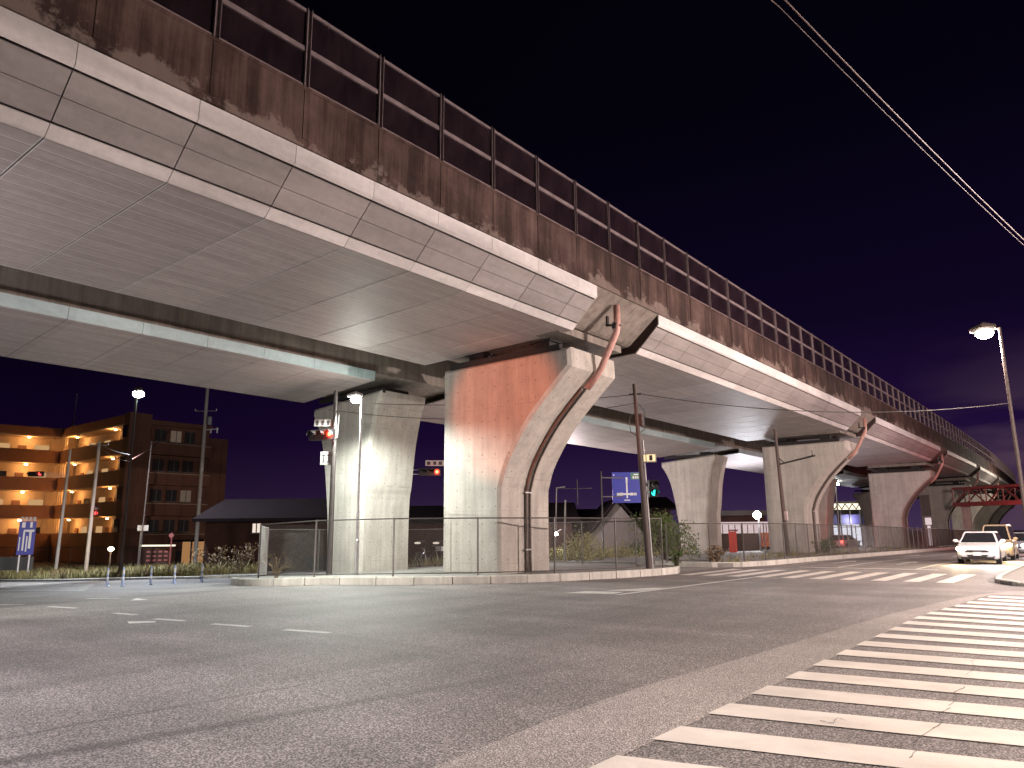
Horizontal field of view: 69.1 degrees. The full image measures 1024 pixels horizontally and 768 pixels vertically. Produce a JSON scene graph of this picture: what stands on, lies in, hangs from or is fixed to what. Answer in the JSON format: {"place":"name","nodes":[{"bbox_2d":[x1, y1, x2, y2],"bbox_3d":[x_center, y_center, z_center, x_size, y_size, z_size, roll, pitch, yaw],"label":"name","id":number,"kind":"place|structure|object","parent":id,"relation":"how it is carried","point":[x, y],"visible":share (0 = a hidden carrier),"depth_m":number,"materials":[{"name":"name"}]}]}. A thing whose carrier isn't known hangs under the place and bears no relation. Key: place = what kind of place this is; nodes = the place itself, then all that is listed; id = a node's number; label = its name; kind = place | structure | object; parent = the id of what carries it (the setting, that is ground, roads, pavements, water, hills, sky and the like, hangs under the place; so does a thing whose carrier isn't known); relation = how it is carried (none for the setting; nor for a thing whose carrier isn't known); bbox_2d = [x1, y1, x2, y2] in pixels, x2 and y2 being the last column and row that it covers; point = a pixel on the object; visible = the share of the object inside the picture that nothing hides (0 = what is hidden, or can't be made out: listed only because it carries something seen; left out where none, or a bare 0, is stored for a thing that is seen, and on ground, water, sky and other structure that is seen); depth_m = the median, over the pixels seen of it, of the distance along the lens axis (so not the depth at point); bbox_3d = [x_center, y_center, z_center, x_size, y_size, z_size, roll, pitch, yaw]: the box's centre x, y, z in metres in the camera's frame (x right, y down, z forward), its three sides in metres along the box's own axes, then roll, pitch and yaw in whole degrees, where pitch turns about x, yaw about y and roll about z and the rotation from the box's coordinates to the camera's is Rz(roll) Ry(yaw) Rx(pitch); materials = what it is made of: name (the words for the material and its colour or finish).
{"place":"outdoors","nodes":[
{"label":"outdoors","id":0,"kind":"place"},
{"bbox_2d":[0,559,285,579],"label":"verge","id":1,"kind":"structure","parent":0,"point":[35,565],"depth_m":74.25,"materials":[{"name":"plant"}]},
{"bbox_2d":[16,517,36,571],"bbox_3d":[-22.113,7.287,33.781,0.660,2.451,0.096,10,-15,-42],"label":"lane sign","id":2,"kind":"object","parent":1,"relation":"on","point":[26,537],"visible":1,"depth_m":33.79,"materials":[{"name":"blue metal"}]},
{"bbox_2d":[54,449,71,568],"bbox_3d":[-35.391,10.053,58.535,0.573,9.838,0.260,-9,-14,37],"label":"utility pole","id":3,"kind":"object","parent":1,"relation":"on","point":[62,517],"visible":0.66,"depth_m":58.44,"materials":[{"name":"concrete"}]},
{"bbox_2d":[27,471,66,476],"bbox_3d":[-35.870,7.023,57.586,0.993,0.378,2.962,-9,-14,37],"label":"traffic signal","id":4,"kind":"object","parent":3,"relation":"attached to","point":[35,473],"visible":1,"depth_m":56.85,"materials":[{"name":"black plastic"}]},
{"bbox_2d":[0,546,181,564],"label":"chain link fence","id":5,"kind":"object","parent":1,"relation":"on","point":[52,553],"visible":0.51,"depth_m":75.71,"materials":[{"name":"metal"}]},
{"bbox_2d":[83,442,108,571],"bbox_3d":[-31.948,9.482,56.677,1.492,10.166,0.350,-1,-11,3],"label":"signal pole","id":6,"kind":"object","parent":1,"relation":"on","point":[87,554],"visible":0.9,"depth_m":56.57,"materials":[{"name":"metal"}]},
{"bbox_2d":[0,412,227,564],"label":"apartment block","id":7,"kind":"structure","parent":1,"relation":"on","point":[172,491],"depth_m":83.10,"materials":[{"name":"brown brick"}]},
{"bbox_2d":[146,520,158,532],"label":"window","id":8,"kind":"structure","parent":7,"relation":"in","point":[153,524],"depth_m":78.66,"materials":[{"name":"glass"}]},
{"bbox_2d":[149,489,161,501],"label":"window","id":9,"kind":"structure","parent":7,"relation":"in","point":[155,494],"depth_m":79.28,"materials":[{"name":"glass"}]},
{"bbox_2d":[152,459,163,471],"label":"window","id":10,"kind":"structure","parent":7,"relation":"in","point":[158,464],"depth_m":79.92,"materials":[{"name":"glass"}]},
{"bbox_2d":[154,429,166,441],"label":"window","id":11,"kind":"structure","parent":7,"relation":"in","point":[159,433],"depth_m":80.53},
{"bbox_2d":[162,520,174,532],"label":"window","id":12,"kind":"structure","parent":7,"relation":"in","point":[168,526],"depth_m":79.94,"materials":[{"name":"glass"}]},
{"bbox_2d":[165,490,176,501],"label":"window","id":13,"kind":"structure","parent":7,"relation":"in","point":[171,495],"depth_m":80.57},
{"bbox_2d":[167,460,179,472],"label":"window","id":14,"kind":"structure","parent":7,"relation":"in","point":[173,465],"depth_m":81.22,"materials":[{"name":"glass"}]},
{"bbox_2d":[170,431,181,442],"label":"window","id":15,"kind":"structure","parent":7,"relation":"in","point":[175,435],"depth_m":81.82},
{"bbox_2d":[178,520,188,531],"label":"window","id":16,"kind":"structure","parent":7,"relation":"in","point":[183,525],"depth_m":81.16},
{"bbox_2d":[180,490,190,502],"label":"window","id":17,"kind":"structure","parent":7,"relation":"in","point":[185,496],"depth_m":81.80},
{"bbox_2d":[182,461,192,472],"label":"window","id":18,"kind":"structure","parent":7,"relation":"in","point":[187,465],"depth_m":82.42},
{"bbox_2d":[184,432,195,444],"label":"window","id":19,"kind":"structure","parent":7,"relation":"in","point":[189,437],"depth_m":83.05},
{"bbox_2d":[118,386,143,574],"bbox_3d":[-23.143,5.857,45.135,0.640,11.622,0.982,1,-11,-7],"label":"street lamp","id":20,"kind":"object","parent":1,"relation":"on","point":[139,392],"visible":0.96,"depth_m":44.76,"materials":[{"name":"metal"}]},
{"bbox_2d":[138,442,151,566],"bbox_3d":[-25.901,8.742,52.414,0.386,9.381,0.100,-9,-14,37],"label":"sign post","id":21,"kind":"object","parent":1,"relation":"on","point":[144,507],"visible":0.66,"depth_m":52.37,"materials":[{"name":"metal"}]},
{"bbox_2d":[141,545,174,564],"bbox_3d":[-27.941,13.434,58.498,2.641,1.510,0.802,0,-11,-3],"label":"notice board","id":22,"kind":"object","parent":1,"relation":"on","point":[155,555],"visible":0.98,"depth_m":58.43,"materials":[{"name":"red"}]},
{"bbox_2d":[168,539,203,564],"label":"carport","id":23,"kind":"object","parent":1,"relation":"on","point":[187,553],"visible":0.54,"depth_m":72.43,"materials":[{"name":"metal"}]},
{"bbox_2d":[193,388,217,562],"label":"utility pole","id":24,"kind":"object","parent":1,"relation":"on","point":[207,421],"visible":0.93,"depth_m":69.04,"materials":[{"name":"concrete"}]},
{"bbox_2d":[199,545,242,568],"bbox_3d":[-17.596,10.581,44.955,2.187,1.780,2.038,-9,-14,37],"label":"weed plant","id":25,"kind":"object","parent":1,"relation":"on","point":[223,556],"visible":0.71,"depth_m":44.87,"materials":[{"name":"plant"}]},
{"bbox_2d":[225,542,258,573],"bbox_3d":[-15.316,9.929,42.345,2.044,1.796,2.054,-9,-14,37],"label":"weed plant","id":26,"kind":"object","parent":1,"relation":"on","point":[250,556],"visible":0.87,"depth_m":42.29,"materials":[{"name":"plant"}]},
{"bbox_2d":[192,498,327,572],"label":"house","id":27,"kind":"structure","parent":1,"relation":"on","point":[231,523],"depth_m":45.97,"materials":[{"name":"grey"}]},
{"bbox_2d":[306,557,326,571],"bbox_3d":[-11.946,11.245,45.543,1.300,1.200,0.080,0,-11,0],"label":"window","id":28,"kind":"structure","parent":27,"relation":"in","point":[311,562],"depth_m":45.54,"materials":[{"name":"glass"}]},
{"bbox_2d":[238,563,679,584],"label":"pavement","id":29,"kind":"structure","parent":0,"point":[434,569],"depth_m":27.54,"materials":[{"name":"concrete"}]},
{"bbox_2d":[257,524,268,577],"bbox_3d":[-9.364,6.259,27.798,0.176,1.974,3.121,2,-12,-13],"label":"chain link fence","id":30,"kind":"object","parent":29,"relation":"on","point":[263,567],"visible":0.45,"depth_m":28.63,"materials":[{"name":"metal"}]},
{"bbox_2d":[255,552,293,577],"bbox_3d":[-8.401,6.369,26.152,1.366,0.899,1.224,0,-11,-5],"label":"weed plant","id":31,"kind":"object","parent":29,"relation":"on","point":[274,568],"visible":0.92,"depth_m":26.16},
{"bbox_2d":[326,390,338,573],"bbox_3d":[-6.605,3.600,27.697,0.477,6.850,0.227,-9,-14,37],"label":"signal pole","id":32,"kind":"object","parent":29,"relation":"on","point":[332,484],"visible":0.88,"depth_m":27.65,"materials":[{"name":"metal"}]},
{"bbox_2d":[306,429,335,440],"bbox_3d":[-7.229,1.916,28.150,1.140,0.399,0.418,-5,-12,20],"label":"traffic signal","id":33,"kind":"object","parent":32,"relation":"attached to","point":[321,434],"visible":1,"depth_m":28.11,"materials":[{"name":"black plastic"}]},
{"bbox_2d":[314,419,332,425],"bbox_3d":[-7.093,1.479,28.267,0.850,0.260,0.036,0,-11,0],"label":"name plate","id":34,"kind":"object","parent":32,"relation":"attached to","point":[324,422],"visible":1,"depth_m":28.25,"materials":[{"name":"white plastic"}]},
{"bbox_2d":[320,451,330,464],"bbox_3d":[-7.021,2.798,28.032,0.420,0.500,0.036,0,-11,0],"label":"sign","id":35,"kind":"object","parent":32,"relation":"attached to","point":[325,458],"visible":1,"depth_m":28.02,"materials":[{"name":"white plastic"}]},
{"bbox_2d":[347,391,362,573],"bbox_3d":[-5.757,3.494,26.816,0.585,6.593,0.384,7,-13,-31],"label":"street lamp","id":36,"kind":"object","parent":29,"relation":"on","point":[355,396],"visible":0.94,"depth_m":26.87,"materials":[{"name":"metal"}]},
{"bbox_2d":[314,387,424,572],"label":"viaduct pier","id":37,"kind":"structure","parent":29,"relation":"on","point":[388,445],"depth_m":31.12,"materials":[{"name":"concrete"}]},
{"bbox_2d":[0,265,918,498],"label":"viaduct deck","id":38,"kind":"structure","parent":37,"relation":"on","point":[48,320],"depth_m":26.30,"materials":[{"name":"concrete"}]},
{"bbox_2d":[412,545,442,565],"bbox_3d":[-4.150,8.531,36.879,1.731,1.038,0.569,-4,-12,18],"label":"bicycle","id":39,"kind":"object","parent":29,"relation":"on","point":[437,548],"visible":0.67,"depth_m":36.76,"materials":[{"name":"metal"}]},
{"bbox_2d":[266,521,636,574],"bbox_3d":[-2.443,6.662,30.244,11.560,2.072,10.351,-9,-14,37],"label":"chain link fence","id":40,"kind":"object","parent":29,"relation":"on","point":[582,539],"visible":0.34,"depth_m":31.66,"materials":[{"name":"metal"}]},
{"bbox_2d":[258,517,663,577],"bbox_3d":[-1.300,5.707,25.953,14.963,2.019,3.231,1,-11,-9],"label":"chain link fence","id":41,"kind":"object","parent":29,"relation":"on","point":[478,544],"visible":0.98,"depth_m":24.96,"materials":[{"name":"metal"}]},
{"bbox_2d":[443,304,621,573],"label":"viaduct pier","id":42,"kind":"structure","parent":29,"relation":"on","point":[515,414],"depth_m":26.27,"materials":[{"name":"concrete"}]},
{"bbox_2d":[0,0,1020,499],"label":"viaduct deck","id":43,"kind":"structure","parent":42,"relation":"on","point":[152,150],"depth_m":17.91,"materials":[{"name":"concrete"}]},
{"bbox_2d":[149,0,1015,482],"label":"noise barrier","id":44,"kind":"object","parent":43,"relation":"on","point":[303,46],"visible":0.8,"depth_m":20.51,"materials":[{"name":"metal"}]},
{"bbox_2d":[629,384,651,568],"bbox_3d":[4.799,3.405,27.939,0.612,6.957,0.257,0,-11,-1],"label":"utility pole","id":45,"kind":"object","parent":29,"relation":"on","point":[639,420],"visible":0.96,"depth_m":27.91,"materials":[{"name":"metal"}]},
{"bbox_2d":[642,394,1008,412],"bbox_3d":[12.508,0.779,29.376,15.648,0.696,0.032,1,-11,-6],"label":"cable","id":46,"kind":"object","parent":45,"relation":"attached to","point":[821,411],"visible":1,"depth_m":29.25,"materials":[{"name":"rubber"}]},
{"bbox_2d":[642,440,653,568],"bbox_3d":[5.118,4.513,28.013,0.231,4.802,0.087,1,-11,-6],"label":"sign post","id":47,"kind":"object","parent":29,"relation":"on","point":[648,515],"visible":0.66,"depth_m":27.94,"materials":[{"name":"metal"}]},
{"bbox_2d":[642,453,656,462],"bbox_3d":[5.244,2.821,28.337,0.519,0.351,0.217,-3,-11,10],"label":"signal box","id":48,"kind":"object","parent":47,"relation":"attached to","point":[649,457],"visible":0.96,"depth_m":28.24,"materials":[{"name":"metal"}]},
{"bbox_2d":[647,480,659,496],"bbox_3d":[5.356,3.943,28.058,0.300,0.649,0.576,5,-13,-25],"label":"pedestrian signal","id":49,"kind":"object","parent":47,"relation":"attached to","point":[653,488],"visible":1,"depth_m":28.02,"materials":[{"name":"black plastic"}]},
{"bbox_2d":[0,539,1023,767],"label":"road","id":50,"kind":"structure","parent":0,"point":[404,676],"depth_m":9.49,"materials":[{"name":"asphalt"}]},
{"bbox_2d":[0,557,33,569],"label":"wall","id":51,"kind":"structure","parent":50,"relation":"on","point":[8,563],"depth_m":34.82,"materials":[{"name":"concrete"}]},
{"bbox_2d":[0,582,89,590],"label":"crosswalk","id":52,"kind":"structure","parent":50,"relation":"on","point":[79,587],"depth_m":30.36,"materials":[{"name":"paint"}]},
{"bbox_2d":[0,574,263,581],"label":"kerb","id":53,"kind":"structure","parent":50,"relation":"on","point":[125,578],"depth_m":41.46,"materials":[{"name":"concrete"}]},
{"bbox_2d":[0,598,330,632],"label":"guide marks","id":54,"kind":"object","parent":50,"relation":"on","point":[173,619],"visible":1,"depth_m":14.11,"materials":[{"name":"paint"}]},
{"bbox_2d":[231,564,679,585],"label":"kerb","id":55,"kind":"structure","parent":50,"relation":"on","point":[431,580],"depth_m":24.10,"materials":[{"name":"concrete"}]},
{"bbox_2d":[667,549,682,565],"bbox_3d":[6.538,6.939,29.672,0.634,0.700,0.620,-3,-12,14],"label":"bush","id":56,"kind":"object","parent":55,"relation":"on","point":[675,561],"visible":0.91,"depth_m":29.64,"materials":[{"name":"green plant"}]},
{"bbox_2d":[408,542,917,567],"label":"grass","id":57,"kind":"structure","parent":50,"relation":"on","point":[633,551],"depth_m":44.71,"materials":[{"name":"plant"}]},
{"bbox_2d":[432,591,1023,767],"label":"road edge strip","id":58,"kind":"object","parent":50,"relation":"on","point":[589,736],"visible":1,"depth_m":6.86,"materials":[{"name":"concrete"}]},
{"bbox_2d":[568,555,956,593],"bbox_3d":[15.793,8.386,34.161,3.622,0.142,40.771,-10,-15,39],"label":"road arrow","id":59,"kind":"object","parent":50,"relation":"on","point":[605,592],"visible":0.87,"depth_m":20.47,"materials":[{"name":"paint"}]},
{"bbox_2d":[616,549,956,594],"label":"lane line","id":60,"kind":"object","parent":50,"relation":"on","point":[793,564],"visible":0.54,"depth_m":30.55,"materials":[{"name":"paint"}]},
{"bbox_2d":[655,547,956,566],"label":"kerb","id":61,"kind":"structure","parent":50,"relation":"on","point":[758,563],"depth_m":36.73,"materials":[{"name":"concrete"}]},
{"bbox_2d":[590,596,1023,767],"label":"crosswalk","id":62,"kind":"structure","parent":50,"relation":"on","point":[882,756],"depth_m":6.67,"materials":[{"name":"paint"}]},
{"bbox_2d":[681,569,973,582],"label":"crosswalk","id":63,"kind":"structure","parent":50,"relation":"on","point":[948,580],"depth_m":26.34,"materials":[{"name":"paint"}]},
{"bbox_2d":[830,535,858,547],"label":"car","id":64,"kind":"object","parent":50,"relation":"on","point":[842,541],"visible":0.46,"depth_m":77.75,"materials":[{"name":"grey paint"}]},
{"bbox_2d":[953,531,1006,563],"bbox_3d":[22.602,7.843,35.774,2.162,1.460,4.175,-9,-14,36],"label":"car","id":65,"kind":"object","parent":50,"relation":"on","point":[988,545],"visible":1,"depth_m":34.68,"materials":[{"name":"white paint"}]},
{"bbox_2d":[983,524,1018,559],"bbox_3d":[26.736,8.658,40.792,1.922,1.850,3.475,-9,-14,37],"label":"van","id":66,"kind":"object","parent":50,"relation":"on","point":[1005,532],"visible":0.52,"depth_m":39.87,"materials":[{"name":"beige paint"}]},
{"bbox_2d":[994,564,1023,586],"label":"kerb","id":67,"kind":"structure","parent":50,"relation":"on","point":[997,579],"depth_m":22.16,"materials":[{"name":"concrete"}]},
{"bbox_2d":[1014,532,1023,553],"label":"car","id":68,"kind":"object","parent":50,"relation":"on","point":[1020,537],"visible":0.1,"depth_m":45.62,"materials":[{"name":"grey paint"}]},
{"bbox_3d":[-5.694,7.050,39.483,0.200,5.600,0.200,-9,-14,37],"label":"signal pole","id":69,"kind":"object","parent":50,"relation":"on","visible":0},
{"bbox_2d":[413,468,440,475],"bbox_3d":[-5.495,4.657,39.389,3.411,0.399,0.418,1,-11,-6],"label":"traffic signal","id":70,"kind":"object","parent":69,"relation":"attached to","point":[429,471],"visible":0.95,"depth_m":39.51,"materials":[{"name":"black plastic"}]},
{"bbox_2d":[425,460,443,465],"bbox_3d":[-4.132,4.233,39.727,1.000,0.300,0.036,1,-11,-6],"label":"name plate","id":71,"kind":"object","parent":70,"relation":"attached to","point":[434,462],"visible":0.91,"depth_m":39.72,"materials":[{"name":"white plastic"}]},
{"bbox_2d":[0,0,1023,532],"label":"sky","id":72,"kind":"structure","parent":0,"point":[721,128],"materials":[{"name":"purple"}]},
{"bbox_2d":[680,567,715,570],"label":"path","id":73,"kind":"structure","parent":0,"point":[691,568],"depth_m":32.10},
{"bbox_2d":[549,542,957,566],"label":"pavement","id":74,"kind":"structure","parent":0,"point":[703,556],"depth_m":40.29,"materials":[{"name":"concrete"}]},
{"bbox_2d":[556,525,631,560],"bbox_3d":[4.253,8.608,39.656,3.964,2.102,2.980,-9,-14,37],"label":"bush","id":75,"kind":"object","parent":74,"relation":"on","point":[580,549],"visible":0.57,"depth_m":39.59,"materials":[{"name":"green plant"}]},
{"bbox_2d":[600,471,623,556],"bbox_3d":[6.170,7.926,44.694,1.619,5.335,0.117,1,-11,-8],"label":"sign pole","id":76,"kind":"object","parent":74,"relation":"on","point":[601,477],"visible":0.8,"depth_m":44.78,"materials":[{"name":"metal"}]},
{"bbox_2d":[612,472,640,502],"bbox_3d":[6.952,6.283,45.105,1.720,1.850,0.044,-1,-11,1],"label":"direction sign","id":77,"kind":"object","parent":76,"relation":"attached to","point":[627,486],"visible":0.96,"depth_m":45.09,"materials":[{"name":"blue metal"}]},
{"bbox_2d":[624,508,700,559],"bbox_3d":[7.832,7.667,37.977,3.762,2.663,3.438,3,-12,-17],"label":"bush","id":78,"kind":"object","parent":74,"relation":"on","point":[669,529],"visible":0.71,"depth_m":37.42,"materials":[{"name":"green plant"}]},
{"bbox_2d":[662,452,727,553],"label":"viaduct pier","id":79,"kind":"structure","parent":74,"relation":"on","point":[696,482],"depth_m":56.83,"materials":[{"name":"concrete"}]},
{"bbox_2d":[704,545,728,561],"bbox_3d":[9.248,7.691,33.600,1.090,0.828,0.771,-9,-14,37],"label":"weed plant","id":80,"kind":"object","parent":74,"relation":"on","point":[715,557],"visible":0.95,"depth_m":33.56,"materials":[{"name":"plant"}]},
{"bbox_2d":[729,530,737,552],"bbox_3d":[17.373,12.305,58.236,0.600,1.756,0.450,-9,-14,37],"label":"red sign post","id":81,"kind":"object","parent":74,"relation":"on","point":[732,543],"visible":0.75,"depth_m":58.09,"materials":[{"name":"metal"}]},
{"bbox_2d":[773,429,815,555],"bbox_3d":[15.362,5.723,40.057,0.433,7.057,3.331,2,-12,-11],"label":"utility pole","id":82,"kind":"object","parent":74,"relation":"on","point":[784,513],"visible":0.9,"depth_m":41.36,"materials":[{"name":"metal"}]},
{"bbox_2d":[762,418,867,552],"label":"viaduct pier","id":83,"kind":"structure","parent":74,"relation":"on","point":[806,482],"depth_m":51.89,"materials":[{"name":"concrete"}]},
{"bbox_2d":[665,523,982,562],"bbox_3d":[39.806,14.588,70.197,3.083,2.500,98.197,-10,-15,39],"label":"chain link fence","id":84,"kind":"object","parent":74,"relation":"on","point":[955,536],"visible":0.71,"depth_m":43.55,"materials":[{"name":"metal"}]},
{"bbox_2d":[811,537,838,553],"bbox_3d":[19.434,10.025,46.046,1.780,1.144,1.635,-9,-14,37],"label":"bush","id":85,"kind":"object","parent":74,"relation":"on","point":[827,545],"visible":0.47,"depth_m":45.87,"materials":[{"name":"green plant"}]},
{"bbox_2d":[818,479,837,547],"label":"viaduct pier","id":86,"kind":"structure","parent":74,"relation":"on","point":[826,510],"depth_m":79.64,"materials":[{"name":"concrete"}]},
{"bbox_2d":[853,490,874,545],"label":"viaduct pier","id":87,"kind":"structure","parent":74,"relation":"on","point":[863,499],"depth_m":101.25,"materials":[{"name":"concrete"}]},
{"bbox_2d":[868,454,944,546],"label":"viaduct pier","id":88,"kind":"structure","parent":74,"relation":"on","point":[894,494],"depth_m":75.23,"materials":[{"name":"concrete"}]},
{"bbox_2d":[920,495,932,545],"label":"kiosk sign","id":89,"kind":"object","parent":74,"relation":"on","point":[925,505],"visible":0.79,"depth_m":86.39,"materials":[{"name":"plastic"}]},
{"bbox_2d":[919,472,979,544],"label":"viaduct pier","id":90,"kind":"structure","parent":74,"relation":"on","point":[941,502],"depth_m":95.61,"materials":[{"name":"concrete"}]},
{"bbox_2d":[951,483,998,542],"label":"viaduct pier","id":91,"kind":"structure","parent":74,"relation":"on","point":[956,519],"depth_m":116.29,"materials":[{"name":"concrete"}]},
{"bbox_2d":[974,492,1010,529],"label":"viaduct pier","id":92,"kind":"structure","parent":74,"relation":"on","point":[986,514],"depth_m":136.37,"materials":[{"name":"concrete"}]},
{"bbox_2d":[990,495,1017,524],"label":"viaduct pier","id":93,"kind":"structure","parent":74,"relation":"on","point":[999,515],"depth_m":157.08,"materials":[{"name":"concrete"}]},
{"bbox_2d":[675,530,1023,548],"bbox_3d":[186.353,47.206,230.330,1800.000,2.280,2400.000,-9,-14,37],"label":"ground","id":94,"kind":"structure","parent":0,"point":[910,536],"depth_m":533.98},
{"bbox_2d":[408,506,443,566],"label":"house","id":95,"kind":"structure","parent":94,"relation":"on","point":[426,511],"depth_m":47.97,"materials":[{"name":"grey"}]},
{"bbox_2d":[548,503,579,552],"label":"house","id":96,"kind":"structure","parent":94,"relation":"on","point":[571,510],"depth_m":60.19,"materials":[{"name":"black"}]},
{"bbox_2d":[572,509,595,546],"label":"house","id":97,"kind":"structure","parent":94,"relation":"on","point":[585,512],"depth_m":70.89,"materials":[{"name":"black"}]},
{"bbox_2d":[573,499,644,554],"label":"house","id":98,"kind":"structure","parent":94,"relation":"on","point":[611,509],"depth_m":58.10,"materials":[{"name":"grey"}]},
{"bbox_2d":[623,497,675,552],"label":"house","id":99,"kind":"structure","parent":94,"relation":"on","point":[663,503],"depth_m":66.44,"materials":[{"name":"black"}]},
{"bbox_2d":[721,510,767,551],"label":"shop","id":100,"kind":"structure","parent":94,"relation":"on","point":[745,516],"depth_m":78.08,"materials":[{"name":"metal"}]},
{"bbox_2d":[833,501,867,545],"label":"lit shop","id":101,"kind":"structure","parent":94,"relation":"on","point":[850,512],"depth_m":118.63,"materials":[{"name":"metal"}]},
{"bbox_2d":[951,484,1021,530],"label":"lattice bridge","id":102,"kind":"structure","parent":94,"relation":"on","point":[966,515],"depth_m":87.16,"materials":[{"name":"metal"}]},
{"bbox_2d":[771,0,1023,244],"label":"cable","id":103,"kind":"object","parent":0,"point":[888,116],"visible":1,"depth_m":11.73,"materials":[{"name":"metal"}]},
{"bbox_2d":[784,0,1023,239],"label":"cable","id":104,"kind":"object","parent":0,"point":[814,30],"visible":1,"depth_m":11.57,"materials":[{"name":"metal"}]},
{"bbox_2d":[1000,566,1023,584],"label":"pavement","id":105,"kind":"structure","parent":0,"point":[1017,574],"depth_m":23.47,"materials":[{"name":"concrete"}]},
{"bbox_2d":[969,322,1023,515],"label":"street lamp","id":106,"kind":"object","parent":105,"relation":"on","point":[983,330],"visible":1,"depth_m":30.39,"materials":[{"name":"metal"}]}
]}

